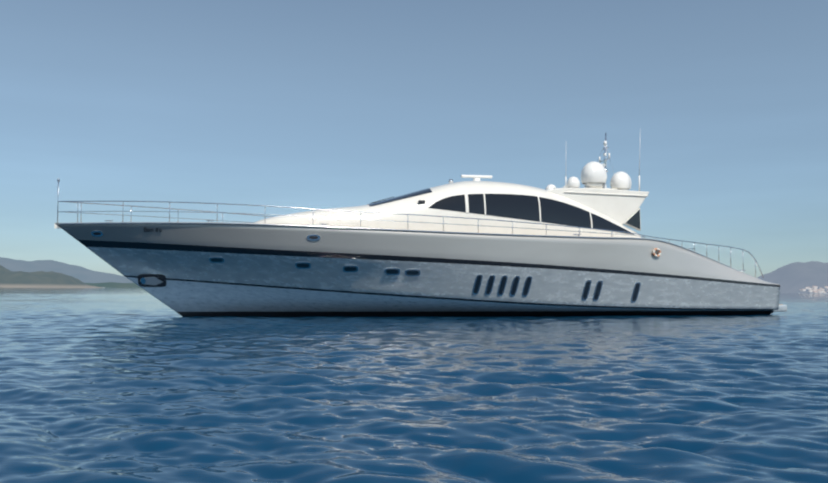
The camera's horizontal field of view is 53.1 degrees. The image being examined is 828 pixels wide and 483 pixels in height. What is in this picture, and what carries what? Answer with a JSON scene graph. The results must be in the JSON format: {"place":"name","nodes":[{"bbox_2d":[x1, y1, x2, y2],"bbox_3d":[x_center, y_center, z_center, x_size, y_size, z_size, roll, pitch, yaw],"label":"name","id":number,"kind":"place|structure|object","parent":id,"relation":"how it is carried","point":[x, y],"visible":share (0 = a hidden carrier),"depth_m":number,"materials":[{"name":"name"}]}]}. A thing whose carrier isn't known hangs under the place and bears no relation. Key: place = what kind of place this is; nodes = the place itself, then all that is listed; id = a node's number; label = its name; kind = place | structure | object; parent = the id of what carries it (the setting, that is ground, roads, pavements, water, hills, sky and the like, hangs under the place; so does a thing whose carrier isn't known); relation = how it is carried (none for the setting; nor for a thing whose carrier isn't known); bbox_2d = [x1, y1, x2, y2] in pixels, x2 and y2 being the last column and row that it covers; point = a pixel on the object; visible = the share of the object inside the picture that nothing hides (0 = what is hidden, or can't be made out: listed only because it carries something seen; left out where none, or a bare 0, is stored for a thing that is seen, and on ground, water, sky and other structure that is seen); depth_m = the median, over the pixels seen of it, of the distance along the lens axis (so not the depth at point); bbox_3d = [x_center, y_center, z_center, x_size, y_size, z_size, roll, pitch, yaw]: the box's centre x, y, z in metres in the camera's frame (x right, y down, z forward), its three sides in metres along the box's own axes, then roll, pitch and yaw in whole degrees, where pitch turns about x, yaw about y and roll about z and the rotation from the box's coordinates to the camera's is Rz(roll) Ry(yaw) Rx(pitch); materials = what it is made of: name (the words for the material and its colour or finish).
{"place":"outdoors","nodes":[
{"label":"outdoors","id":0,"kind":"place"},
{"bbox_2d":[0,265,100,287],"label":"headland","id":1,"kind":"structure","parent":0,"point":[37,279],"depth_m":1420.62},
{"bbox_2d":[0,257,133,282],"bbox_3d":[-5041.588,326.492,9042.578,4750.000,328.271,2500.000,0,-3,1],"label":"hills","id":2,"kind":"structure","parent":0,"point":[83,274],"depth_m":8584.85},
{"bbox_2d":[85,282,140,287],"bbox_3d":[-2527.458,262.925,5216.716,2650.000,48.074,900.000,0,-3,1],"label":"land","id":3,"kind":"structure","parent":0,"point":[116,285],"depth_m":4901.30,"materials":[{"name":"grey"}]},
{"bbox_2d":[0,288,827,482],"bbox_3d":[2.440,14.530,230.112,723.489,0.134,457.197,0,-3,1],"label":"sea waves","id":4,"kind":"object","parent":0,"point":[116,386],"visible":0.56,"depth_m":7.62,"materials":[{"name":"blue liquid"}]},
{"bbox_2d":[54,222,779,316],"bbox_3d":[2.470,1.856,33.982,31.765,4.237,7.104,2,-4,-26],"label":"yacht hull","id":5,"kind":"object","parent":4,"relation":"on","point":[257,272],"visible":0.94,"depth_m":29.70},
{"bbox_2d":[144,227,161,231],"bbox_3d":[-8.554,-0.381,27.108,0.587,0.147,0.094,1,-3,-2],"label":"name lettering","id":6,"kind":"object","parent":5,"relation":"attached to","point":[152,229],"visible":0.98,"depth_m":27.11,"materials":[{"name":"grey"}]},
{"bbox_2d":[91,231,640,301],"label":"portholes","id":7,"kind":"object","parent":5,"relation":"in","point":[148,280],"visible":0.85,"depth_m":30.33,"materials":[{"name":"black glass"}]},
{"bbox_2d":[57,178,763,277],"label":"stainless rails","id":8,"kind":"object","parent":5,"relation":"on","point":[222,220],"visible":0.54,"depth_m":29.14,"materials":[{"name":"silver metal"}]},
{"bbox_2d":[105,197,745,271],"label":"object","id":9,"kind":"object","parent":5,"relation":"on","point":[421,201],"visible":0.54,"depth_m":30.09,"materials":[{"name":"grey metal"}]},
{"bbox_2d":[254,181,640,237],"bbox_3d":[1.851,-1.108,33.842,17.992,2.614,5.846,2,-4,-26],"label":"cabin superstructure","id":10,"kind":"object","parent":5,"relation":"on","point":[410,205],"visible":0.48,"depth_m":30.46,"materials":[{"name":"white plastic"}]},
{"bbox_2d":[369,188,633,234],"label":"cabin windows","id":11,"kind":"structure","parent":10,"relation":"in","point":[533,208],"depth_m":31.84,"materials":[{"name":"black glass"}]},
{"bbox_2d":[547,188,648,230],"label":"radar arch","id":12,"kind":"structure","parent":10,"relation":"on","point":[620,206],"depth_m":34.62,"materials":[{"name":"white plastic"}]},
{"bbox_2d":[448,133,639,190],"bbox_3d":[5.508,-3.440,35.752,10.091,3.172,3.770,2,-4,-26],"label":"radar and antennas","id":13,"kind":"object","parent":12,"relation":"on","point":[593,174],"visible":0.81,"depth_m":35.33,"materials":[{"name":"white plastic"}]},
{"bbox_2d":[652,248,660,256],"bbox_3d":[9.901,0.455,33.752,0.464,0.384,0.100,2,-4,-26],"label":"life ring","id":14,"kind":"object","parent":5,"relation":"attached to","point":[654,254],"visible":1,"depth_m":33.70,"materials":[{"name":"white plastic"}]},
{"bbox_2d":[771,304,786,311],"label":"swim platform","id":15,"kind":"structure","parent":5,"relation":"attached to","point":[782,308],"depth_m":37.43,"materials":[{"name":"silver metal"}]},
{"bbox_2d":[0,287,827,294],"bbox_3d":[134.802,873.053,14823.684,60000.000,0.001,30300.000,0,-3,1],"label":"shoreline","id":16,"kind":"structure","parent":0,"point":[143,289],"depth_m":749.45,"materials":[{"name":"blue"}]},
{"bbox_2d":[0,0,827,277],"label":"sky","id":17,"kind":"structure","parent":0,"point":[314,104],"materials":[{"name":"blue"}]},
{"bbox_2d":[757,261,827,293],"bbox_3d":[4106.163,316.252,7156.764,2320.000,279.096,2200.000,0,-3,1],"label":"hills","id":18,"kind":"structure","parent":0,"point":[795,277],"depth_m":6847.27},
{"bbox_2d":[799,286,827,293],"bbox_3d":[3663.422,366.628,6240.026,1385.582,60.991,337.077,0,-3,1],"label":"buildings","id":19,"kind":"structure","parent":18,"relation":"on","point":[816,290],"depth_m":6221.27,"materials":[{"name":"white"}]}
]}

